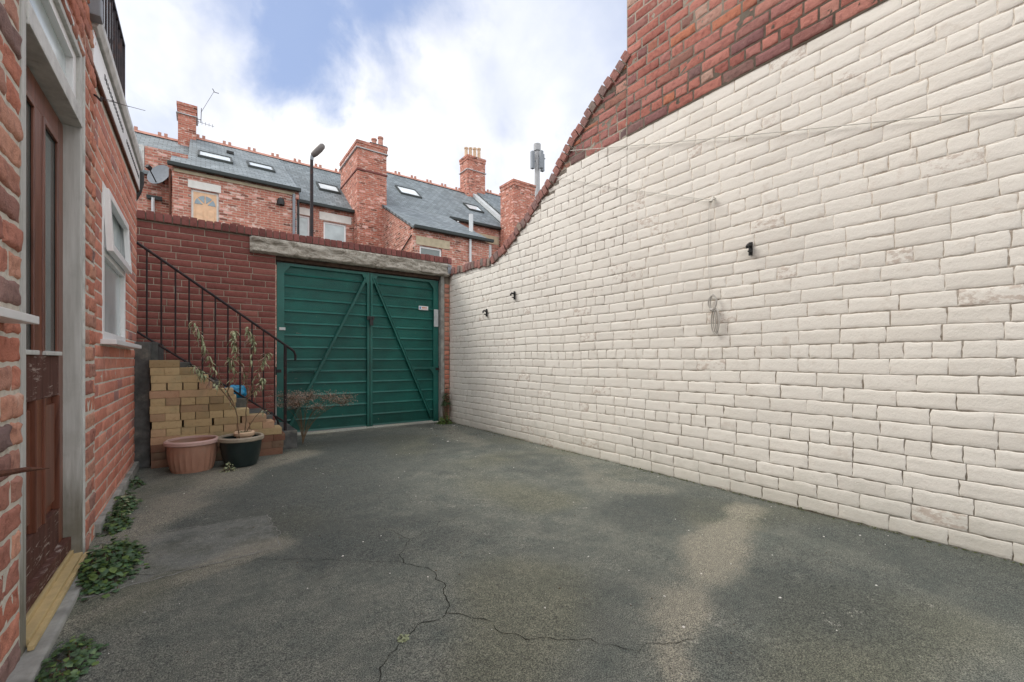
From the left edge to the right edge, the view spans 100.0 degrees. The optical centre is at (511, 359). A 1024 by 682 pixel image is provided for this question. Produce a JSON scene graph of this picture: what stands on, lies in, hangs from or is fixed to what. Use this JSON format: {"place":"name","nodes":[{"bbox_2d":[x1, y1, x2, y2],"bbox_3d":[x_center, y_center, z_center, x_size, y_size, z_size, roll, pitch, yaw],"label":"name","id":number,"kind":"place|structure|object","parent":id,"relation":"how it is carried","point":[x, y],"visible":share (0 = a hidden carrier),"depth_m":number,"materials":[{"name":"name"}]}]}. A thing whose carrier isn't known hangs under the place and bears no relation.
{"place":"outdoors","nodes":[
{"label":"outdoors","id":0,"kind":"place"},
{"bbox_2d":[134,101,197,214],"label":"terraced house","id":1,"kind":"structure","parent":0,"point":[157,150],"depth_m":14.67,"materials":[{"name":"brick"}]},
{"bbox_2d":[145,164,168,183],"bbox_3d":[-11.604,-6.063,13.992,0.702,0.732,0.646,0,0,38],"label":"satellite dish","id":2,"kind":"object","parent":1,"relation":"attached to","point":[157,174],"visible":0.98,"depth_m":14.07,"materials":[{"name":"grey metal"}]},
{"bbox_2d":[167,134,387,247],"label":"terraced house","id":3,"kind":"structure","parent":0,"point":[223,182],"depth_m":17.09,"materials":[{"name":"brick"}]},
{"bbox_2d":[193,191,216,222],"bbox_3d":[-10.219,-4.580,14.314,0.630,1.920,0.066,0,0,-36],"label":"door","id":4,"kind":"structure","parent":3,"relation":"in","point":[204,205],"depth_m":14.29,"materials":[{"name":"beige wood"}]},
{"bbox_2d":[299,215,308,235],"bbox_3d":[-8.327,-5.245,17.045,0.534,0.944,0.060,0,0,-36],"label":"window","id":5,"kind":"structure","parent":3,"relation":"in","point":[303,220],"depth_m":17.07,"materials":[{"name":"glass"}]},
{"bbox_2d":[324,222,345,241],"bbox_3d":[-7.334,-5.105,17.764,0.884,1.064,0.060,0,0,-36],"label":"window","id":6,"kind":"structure","parent":3,"relation":"in","point":[332,231],"depth_m":17.76,"materials":[{"name":"glass"}]},
{"bbox_2d":[297,420,431,432],"bbox_3d":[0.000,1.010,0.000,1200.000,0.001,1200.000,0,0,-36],"label":"ground","id":7,"kind":"structure","parent":0,"point":[357,427],"depth_m":6.43,"materials":[{"name":"concrete"}]},
{"bbox_2d":[0,0,143,681],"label":"brick house","id":8,"kind":"structure","parent":7,"relation":"on","point":[71,175],"depth_m":1.94,"materials":[{"name":"brick"}]},
{"bbox_2d":[0,467,48,476],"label":"iron spike","id":9,"kind":"object","parent":8,"relation":"attached to","point":[6,472],"visible":1,"depth_m":1.16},
{"bbox_2d":[26,64,70,613],"bbox_3d":[-1.908,-0.105,1.717,0.072,2.020,0.796,0,0,-36],"label":"door","id":10,"kind":"structure","parent":8,"relation":"in","point":[46,547],"depth_m":1.78,"materials":[{"name":"brown wood"}]},
{"bbox_2d":[102,0,124,95],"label":"roof railing","id":11,"kind":"object","parent":8,"relation":"on","point":[112,26],"visible":0.34,"depth_m":3.21,"materials":[{"name":"black metal"}]},
{"bbox_2d":[102,181,131,341],"bbox_3d":[-2.774,-0.607,3.001,0.098,0.961,0.961,0,0,-36],"label":"window","id":12,"kind":"structure","parent":8,"relation":"in","point":[116,252],"depth_m":3.01,"materials":[{"name":"white plastic"}]},
{"bbox_2d":[94,94,144,110],"bbox_3d":[-2.341,-1.538,2.592,0.030,0.246,0.576,0,0,-18],"label":"line hook","id":13,"kind":"object","parent":8,"relation":"attached to","point":[100,99],"visible":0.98,"depth_m":2.38,"materials":[{"name":"black metal"}]},
{"bbox_2d":[310,143,324,236],"bbox_3d":[-4.614,-2.080,10.183,0.341,6.120,0.173,0,0,-17],"label":"street lamp","id":14,"kind":"object","parent":7,"relation":"on","point":[317,150],"visible":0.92,"depth_m":10.12,"materials":[{"name":"black metal"}]},
{"bbox_2d":[459,178,535,245],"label":"terraced house","id":15,"kind":"structure","parent":7,"relation":"on","point":[512,202],"depth_m":21.87,"materials":[{"name":"brick"}]},
{"bbox_2d":[530,143,545,199],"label":"phone mast","id":16,"kind":"object","parent":7,"relation":"on","point":[537,159],"visible":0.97,"depth_m":44.85,"materials":[{"name":"grey metal"}]},
{"bbox_2d":[115,0,626,221],"label":"sky","id":17,"kind":"structure","parent":0,"point":[435,79],"materials":[{"name":"white"}]},
{"bbox_2d":[382,147,501,266],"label":"terraced house","id":18,"kind":"structure","parent":0,"point":[421,216],"depth_m":20.27,"materials":[{"name":"brick"}]},
{"bbox_2d":[420,246,440,256],"bbox_3d":[-3.081,-3.770,16.151,0.904,0.894,0.060,0,0,-36],"label":"window","id":19,"kind":"structure","parent":18,"relation":"in","point":[423,250],"depth_m":16.15,"materials":[{"name":"glass"}]},
{"bbox_2d":[35,421,1023,681],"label":"yard surface","id":20,"kind":"object","parent":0,"point":[845,607],"visible":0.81,"depth_m":1.90,"materials":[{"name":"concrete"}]},
{"bbox_2d":[34,633,108,681],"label":"ivy plant","id":21,"kind":"object","parent":20,"relation":"on","point":[79,655],"visible":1,"depth_m":1.37,"materials":[{"name":"green plant"}]},
{"bbox_2d":[75,529,150,600],"bbox_3d":[-1.891,0.928,2.039,0.289,0.144,0.693,0,0,-36],"label":"ivy plant","id":22,"kind":"object","parent":20,"relation":"on","point":[104,567],"visible":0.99,"depth_m":1.94,"materials":[{"name":"green plant"}]},
{"bbox_2d":[95,507,133,536],"bbox_3d":[-2.340,0.937,2.553,0.190,0.122,0.412,0,0,-36],"label":"ivy plant","id":23,"kind":"object","parent":20,"relation":"on","point":[116,520],"visible":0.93,"depth_m":2.50,"materials":[{"name":"green plant"}]},
{"bbox_2d":[112,488,143,515],"bbox_3d":[-2.553,0.925,2.825,0.184,0.142,0.507,0,0,-36],"label":"ivy plant","id":24,"kind":"object","parent":20,"relation":"on","point":[125,499],"visible":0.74,"depth_m":2.80,"materials":[{"name":"green plant"}]},
{"bbox_2d":[129,476,146,489],"bbox_3d":[-2.950,0.952,3.361,0.334,0.076,0.138,0,0,39],"label":"ivy plant","id":25,"kind":"object","parent":20,"relation":"on","point":[135,480],"visible":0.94,"depth_m":3.35,"materials":[{"name":"green plant"}]},
{"bbox_2d":[151,459,168,468],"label":"red brick","id":26,"kind":"object","parent":20,"relation":"on","point":[159,463],"visible":0.45,"depth_m":3.90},
{"bbox_2d":[82,486,280,597],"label":"slab joint smears","id":27,"kind":"object","parent":20,"relation":"on","point":[92,595],"visible":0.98,"depth_m":2.08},
{"bbox_2d":[163,435,218,473],"bbox_3d":[-2.857,0.842,3.845,0.410,0.276,0.410,0,0,-36],"label":"terracotta pot","id":28,"kind":"object","parent":20,"relation":"on","point":[191,454],"visible":1,"depth_m":3.72,"materials":[{"name":"ceramic"}]},
{"bbox_2d":[134,342,296,467],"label":"stone steps","id":29,"kind":"structure","parent":20,"relation":"on","point":[146,353],"depth_m":3.92,"materials":[{"name":"concrete"}]},
{"bbox_2d":[136,241,296,430],"bbox_3d":[-3.383,-0.547,4.131,2.380,2.653,0.032,0,0,-36],"label":"stair railing","id":30,"kind":"object","parent":29,"relation":"on","point":[286,346],"visible":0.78,"depth_m":4.38,"materials":[{"name":"black metal"}]},
{"bbox_2d":[225,385,246,397],"bbox_3d":[-2.968,0.331,4.564,0.259,0.138,0.198,0,0,-36],"label":"plastic bag","id":31,"kind":"object","parent":29,"relation":"on","point":[236,388],"visible":0.46,"depth_m":4.54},
{"bbox_2d":[220,463,238,471],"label":"weed tuft","id":32,"kind":"object","parent":20,"relation":"on","point":[226,468],"visible":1,"depth_m":3.78,"materials":[{"name":"green plant"}]},
{"bbox_2d":[218,432,263,467],"bbox_3d":[-2.529,0.842,4.014,0.374,0.276,0.374,0,0,-36],"label":"black pot","id":33,"kind":"object","parent":20,"relation":"on","point":[240,452],"visible":0.93,"depth_m":3.89,"materials":[{"name":"plastic"}]},
{"bbox_2d":[187,322,271,437],"bbox_3d":[-2.638,0.221,4.062,0.715,1.140,0.248,0,0,-36],"label":"potted shrub","id":34,"kind":"object","parent":33,"relation":"in","point":[199,375],"visible":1,"depth_m":4.07,"materials":[{"name":"green plant"}]},
{"bbox_2d":[234,430,254,438],"bbox_3d":[-2.546,0.738,4.089,0.172,0.119,0.172,0,0,-36],"label":"clay pot","id":35,"kind":"object","parent":33,"relation":"in","point":[248,433],"visible":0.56,"depth_m":4.03,"materials":[{"name":"ceramic"}]},
{"bbox_2d":[259,447,282,455],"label":"red brick","id":36,"kind":"object","parent":20,"relation":"on","point":[270,451],"visible":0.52,"depth_m":4.43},
{"bbox_2d":[261,441,271,448],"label":"red brick","id":37,"kind":"object","parent":36,"relation":"on","point":[265,445],"visible":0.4,"depth_m":4.41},
{"bbox_2d":[262,435,272,441],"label":"red brick","id":38,"kind":"object","parent":37,"relation":"on","point":[267,438],"visible":0.44,"depth_m":4.41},
{"bbox_2d":[272,440,283,447],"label":"red brick","id":39,"kind":"object","parent":36,"relation":"on","point":[277,444],"visible":0.62,"depth_m":4.46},
{"bbox_2d":[273,431,284,440],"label":"red brick","id":40,"kind":"object","parent":39,"relation":"on","point":[277,437],"visible":0.73,"depth_m":4.48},
{"bbox_2d":[258,426,281,434],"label":"stacked brick","id":41,"kind":"object","parent":40,"relation":"on","point":[272,431],"visible":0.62,"depth_m":4.43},
{"bbox_2d":[262,419,273,427],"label":"stacked brick","id":42,"kind":"object","parent":41,"relation":"on","point":[268,423],"visible":0.74,"depth_m":4.42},
{"bbox_2d":[136,210,451,421],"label":"back wall","id":43,"kind":"structure","parent":20,"relation":"on","point":[233,265],"depth_m":5.13,"materials":[{"name":"red brick"}]},
{"bbox_2d":[276,260,438,431],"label":"garage gate","id":44,"kind":"structure","parent":43,"relation":"attached to","point":[370,340],"depth_m":6.07,"materials":[{"name":"green paint"}]},
{"bbox_2d":[441,386,451,420],"bbox_3d":[-1.026,0.693,6.697,0.194,0.575,0.126,0,0,-36],"label":"creeper","id":45,"kind":"object","parent":43,"relation":"attached to","point":[447,403],"visible":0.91,"depth_m":6.69,"materials":[{"name":"green plant"}]},
{"bbox_2d":[266,386,357,442],"bbox_3d":[-2.314,0.643,5.015,1.042,0.675,0.492,0,0,-36],"label":"dry plant","id":46,"kind":"object","parent":20,"relation":"on","point":[314,408],"visible":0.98,"depth_m":5.01,"materials":[{"name":"plant"}]},
{"bbox_2d":[397,634,408,642],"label":"moss tuft","id":47,"kind":"object","parent":20,"relation":"on","point":[405,638],"visible":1,"depth_m":1.50,"materials":[{"name":"green plant"}]},
{"bbox_2d":[127,504,694,681],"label":"ground cracks","id":48,"kind":"object","parent":20,"relation":"on","point":[446,599],"visible":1,"depth_m":1.66,"materials":[{"name":"asphalt"}]},
{"bbox_2d":[436,412,452,424],"bbox_3d":[-1.042,0.907,6.629,0.305,0.188,0.247,0,0,-36],"label":"weed tuft","id":49,"kind":"object","parent":20,"relation":"on","point":[442,421],"visible":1,"depth_m":6.60,"materials":[{"name":"green plant"}]},
{"bbox_2d":[92,425,924,673],"bbox_3d":[-0.725,0.977,3.409,3.529,0.016,5.513,0,0,-36],"label":"grit","id":50,"kind":"object","parent":20,"relation":"on","point":[468,548],"visible":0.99,"depth_m":2.40,"materials":[{"name":"stone"}]},
{"bbox_2d":[450,50,648,465],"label":"boundary wall","id":51,"kind":"structure","parent":20,"relation":"on","point":[543,355],"depth_m":4.64,"materials":[{"name":"brick"}]},
{"bbox_2d":[557,177,715,202],"bbox_3d":[1.006,-1.623,4.024,0.047,0.838,1.862,0,0,-36],"label":"clothes line","id":52,"kind":"object","parent":51,"relation":"attached to","point":[711,199],"visible":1,"depth_m":3.68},
{"bbox_2d":[562,106,1023,151],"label":"clothes line","id":53,"kind":"object","parent":51,"relation":"attached to","point":[824,127],"visible":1,"depth_m":2.64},
{"bbox_2d":[453,422,1022,565],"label":"wall foot moss","id":54,"kind":"object","parent":20,"relation":"on","point":[912,537],"depth_m":2.96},
{"bbox_2d":[623,0,1023,563],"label":"gable wall","id":55,"kind":"structure","parent":20,"relation":"on","point":[858,357],"depth_m":2.67,"materials":[{"name":"brick"}]},
{"bbox_2d":[708,228,719,333],"bbox_3d":[1.536,-0.712,3.277,0.047,1.036,0.106,0,0,-36],"label":"cord coil","id":56,"kind":"object","parent":55,"relation":"hanging from","point":[712,310],"visible":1,"depth_m":3.27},
{"bbox_2d":[746,242,752,255],"bbox_3d":[1.685,-0.795,3.059,0.067,0.095,0.025,0,0,-36],"label":"wall hook","id":57,"kind":"object","parent":55,"relation":"attached to","point":[749,245],"depth_m":3.06,"materials":[{"name":"black metal"}]},
{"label":"red brick","id":58,"kind":"object","parent":20,"relation":"on","visible":0},
{"bbox_2d":[151,452,165,460],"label":"red brick","id":59,"kind":"object","parent":58,"relation":"on","point":[158,456],"visible":0.6,"depth_m":3.91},
{"bbox_2d":[151,444,165,452],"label":"red brick","id":60,"kind":"object","parent":59,"relation":"on","point":[158,448],"visible":0.53,"depth_m":3.90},
{"bbox_2d":[150,435,179,444],"bbox_3d":[-3.202,0.736,3.979,0.214,0.069,0.106,0,0,-35],"label":"stacked brick","id":61,"kind":"object","parent":60,"relation":"on","point":[157,440],"visible":0.49,"depth_m":3.91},
{"bbox_2d":[151,429,165,437],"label":"stacked brick","id":62,"kind":"object","parent":61,"relation":"on","point":[158,433],"visible":0.64,"depth_m":3.91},
{"bbox_2d":[166,428,180,435],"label":"stacked brick","id":63,"kind":"object","parent":61,"relation":"on","point":[173,431],"visible":0.66,"depth_m":3.97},
{"bbox_2d":[152,419,181,429],"bbox_3d":[-3.193,0.596,3.985,0.214,0.069,0.106,0,0,-35],"label":"stacked brick","id":64,"kind":"object","parent":63,"relation":"on","point":[167,424],"visible":0.76,"depth_m":3.94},
{"bbox_2d":[150,413,165,421],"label":"stacked brick","id":65,"kind":"object","parent":64,"relation":"on","point":[157,417],"visible":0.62,"depth_m":3.90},
{"bbox_2d":[150,405,179,413],"bbox_3d":[-3.206,0.456,3.973,0.213,0.069,0.106,0,0,-35],"label":"stacked brick","id":66,"kind":"object","parent":65,"relation":"on","point":[164,409],"visible":0.79,"depth_m":3.93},
{"bbox_2d":[150,398,165,406],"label":"stacked brick","id":67,"kind":"object","parent":66,"relation":"on","point":[158,402],"visible":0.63,"depth_m":3.91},
{"bbox_2d":[149,390,178,398],"bbox_3d":[-3.208,0.316,3.972,0.214,0.069,0.106,0,0,-37],"label":"stacked brick","id":68,"kind":"object","parent":67,"relation":"on","point":[164,394],"visible":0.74,"depth_m":3.93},
{"bbox_2d":[151,383,166,390],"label":"stacked brick","id":69,"kind":"object","parent":68,"relation":"on","point":[158,386],"visible":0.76,"depth_m":3.90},
{"bbox_2d":[151,375,180,382],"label":"stacked brick","id":70,"kind":"object","parent":69,"relation":"on","point":[165,378],"visible":0.96,"depth_m":3.93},
{"bbox_2d":[150,368,164,374],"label":"stacked brick","id":71,"kind":"object","parent":70,"relation":"on","point":[157,371],"visible":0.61,"depth_m":3.90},
{"bbox_2d":[149,360,179,367],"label":"stacked brick","id":72,"kind":"object","parent":71,"relation":"on","point":[164,363],"visible":1,"depth_m":3.93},
{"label":"stacked brick","id":73,"kind":"object","parent":69,"relation":"on","visible":0},
{"bbox_2d":[165,367,179,374],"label":"stacked brick","id":74,"kind":"object","parent":73,"relation":"on","point":[171,371],"visible":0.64,"depth_m":3.96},
{"bbox_2d":[168,383,182,389],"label":"stacked brick","id":75,"kind":"object","parent":68,"relation":"on","point":[175,386],"visible":0.76,"depth_m":3.97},
{"bbox_2d":[166,398,180,405],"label":"stacked brick","id":76,"kind":"object","parent":66,"relation":"on","point":[172,401],"visible":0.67,"depth_m":3.96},
{"bbox_2d":[165,412,180,420],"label":"stacked brick","id":77,"kind":"object","parent":64,"relation":"on","point":[172,416],"visible":0.7,"depth_m":3.96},
{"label":"red brick","id":78,"kind":"object","parent":20,"relation":"on","visible":0},
{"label":"red brick","id":79,"kind":"object","parent":78,"relation":"on","visible":0},
{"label":"red brick","id":80,"kind":"object","parent":79,"relation":"on","visible":0},
{"bbox_2d":[180,433,207,436],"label":"stacked brick","id":81,"kind":"object","parent":80,"relation":"on","point":[194,434],"visible":0.24,"depth_m":4.05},
{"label":"stacked brick","id":82,"kind":"object","parent":80,"relation":"on","visible":0},
{"bbox_2d":[181,425,194,434],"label":"stacked brick","id":83,"kind":"object","parent":82,"relation":"on","point":[187,430],"visible":0.81,"depth_m":4.03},
{"bbox_2d":[196,426,208,433],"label":"stacked brick","id":84,"kind":"object","parent":82,"relation":"on","point":[201,429],"visible":0.76,"depth_m":4.09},
{"bbox_2d":[184,417,211,426],"bbox_3d":[-3.004,0.596,4.114,0.214,0.069,0.106,0,0,-35],"label":"stacked brick","id":85,"kind":"object","parent":84,"relation":"on","point":[195,422],"visible":0.78,"depth_m":4.07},
{"bbox_2d":[181,412,194,419],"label":"stacked brick","id":86,"kind":"object","parent":85,"relation":"on","point":[187,415],"visible":0.76,"depth_m":4.03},
{"bbox_2d":[180,404,207,412],"bbox_3d":[-3.030,0.456,4.106,0.214,0.069,0.106,0,0,-35],"label":"stacked brick","id":87,"kind":"object","parent":86,"relation":"on","point":[194,408],"visible":0.76,"depth_m":4.06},
{"bbox_2d":[181,397,194,404],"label":"stacked brick","id":88,"kind":"object","parent":87,"relation":"on","point":[187,400],"visible":0.76,"depth_m":4.03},
{"bbox_2d":[179,389,206,397],"bbox_3d":[-3.033,0.316,4.092,0.213,0.069,0.106,0,0,-37],"label":"stacked brick","id":89,"kind":"object","parent":88,"relation":"on","point":[194,393],"visible":0.86,"depth_m":4.05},
{"bbox_2d":[183,382,197,389],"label":"stacked brick","id":90,"kind":"object","parent":89,"relation":"on","point":[190,385],"visible":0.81,"depth_m":4.04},
{"bbox_2d":[199,381,211,388],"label":"stacked brick","id":91,"kind":"object","parent":89,"relation":"on","point":[203,385],"visible":0.67,"depth_m":4.10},
{"bbox_2d":[181,374,208,382],"bbox_3d":[-3.029,0.176,4.103,0.214,0.069,0.106,0,0,-36],"label":"stacked brick","id":92,"kind":"object","parent":91,"relation":"on","point":[187,378],"visible":0.61,"depth_m":4.04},
{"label":"stacked brick","id":93,"kind":"object","parent":91,"relation":"on","visible":0},
{"bbox_2d":[179,367,193,374],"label":"stacked brick","id":94,"kind":"object","parent":93,"relation":"on","point":[184,370],"visible":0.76,"depth_m":4.03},
{"bbox_2d":[196,396,208,403],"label":"stacked brick","id":95,"kind":"object","parent":87,"relation":"on","point":[202,400],"visible":0.76,"depth_m":4.09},
{"bbox_2d":[196,409,208,418],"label":"stacked brick","id":96,"kind":"object","parent":85,"relation":"on","point":[202,415],"visible":0.86,"depth_m":4.10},
{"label":"red brick","id":97,"kind":"object","parent":20,"relation":"on","visible":0},
{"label":"red brick","id":98,"kind":"object","parent":97,"relation":"on","visible":0},
{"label":"red brick","id":99,"kind":"object","parent":98,"relation":"on","visible":0},
{"bbox_2d":[208,431,233,435],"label":"stacked brick","id":100,"kind":"object","parent":99,"relation":"on","point":[222,433],"visible":0.26,"depth_m":4.18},
{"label":"red brick","id":101,"kind":"object","parent":20,"relation":"on","visible":0},
{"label":"red brick","id":102,"kind":"object","parent":101,"relation":"on","visible":0},
{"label":"red brick","id":103,"kind":"object","parent":102,"relation":"on","visible":0},
{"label":"stacked brick","id":104,"kind":"object","parent":103,"relation":"on","visible":0},
{"bbox_2d":[237,421,248,430],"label":"stacked brick","id":105,"kind":"object","parent":104,"relation":"on","point":[241,425],"visible":0.5,"depth_m":4.29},
{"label":"stacked brick","id":106,"kind":"object","parent":103,"relation":"on","visible":0},
{"bbox_2d":[249,422,261,429],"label":"stacked brick","id":107,"kind":"object","parent":106,"relation":"on","point":[255,425],"visible":0.6,"depth_m":4.35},
{"bbox_2d":[241,414,265,422],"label":"stacked brick","id":108,"kind":"object","parent":107,"relation":"on","point":[258,418],"visible":0.88,"depth_m":4.35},
{"bbox_2d":[236,407,248,415],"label":"stacked brick","id":109,"kind":"object","parent":108,"relation":"on","point":[240,411],"visible":0.76,"depth_m":4.29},
{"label":"red brick","id":110,"kind":"object","parent":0,"visible":0},
{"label":"red brick","id":111,"kind":"object","parent":110,"relation":"on","visible":0},
{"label":"stacked brick","id":112,"kind":"object","parent":111,"relation":"on","visible":0},
{"bbox_2d":[210,423,222,432],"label":"stacked brick","id":113,"kind":"object","parent":112,"relation":"on","point":[215,428],"visible":0.76,"depth_m":4.16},
{"bbox_2d":[214,416,239,424],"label":"stacked brick","id":114,"kind":"object","parent":113,"relation":"on","point":[225,420],"visible":0.79,"depth_m":4.20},
{"bbox_2d":[223,424,236,431],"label":"stacked brick","id":115,"kind":"object","parent":112,"relation":"on","point":[229,427],"visible":0.7,"depth_m":4.23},
{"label":"stacked brick","id":116,"kind":"object","parent":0,"visible":0},
{"bbox_2d":[209,410,222,417],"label":"stacked brick","id":117,"kind":"object","parent":116,"relation":"on","point":[216,414],"visible":0.76,"depth_m":4.16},
{"bbox_2d":[209,403,235,410],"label":"stacked brick","id":118,"kind":"object","parent":117,"relation":"on","point":[219,406],"visible":0.76,"depth_m":4.18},
{"bbox_2d":[210,396,222,403],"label":"stacked brick","id":119,"kind":"object","parent":118,"relation":"on","point":[215,399],"visible":0.76,"depth_m":4.15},
{"bbox_2d":[223,394,235,402],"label":"stacked brick","id":120,"kind":"object","parent":118,"relation":"on","point":[226,400],"visible":0.78,"depth_m":4.22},
{"bbox_2d":[207,388,233,395],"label":"stacked brick","id":121,"kind":"object","parent":120,"relation":"on","point":[211,392],"visible":0.83,"depth_m":4.17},
{"bbox_2d":[223,410,236,416],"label":"stacked brick","id":122,"kind":"object","parent":116,"relation":"on","point":[229,413],"visible":0.63,"depth_m":4.22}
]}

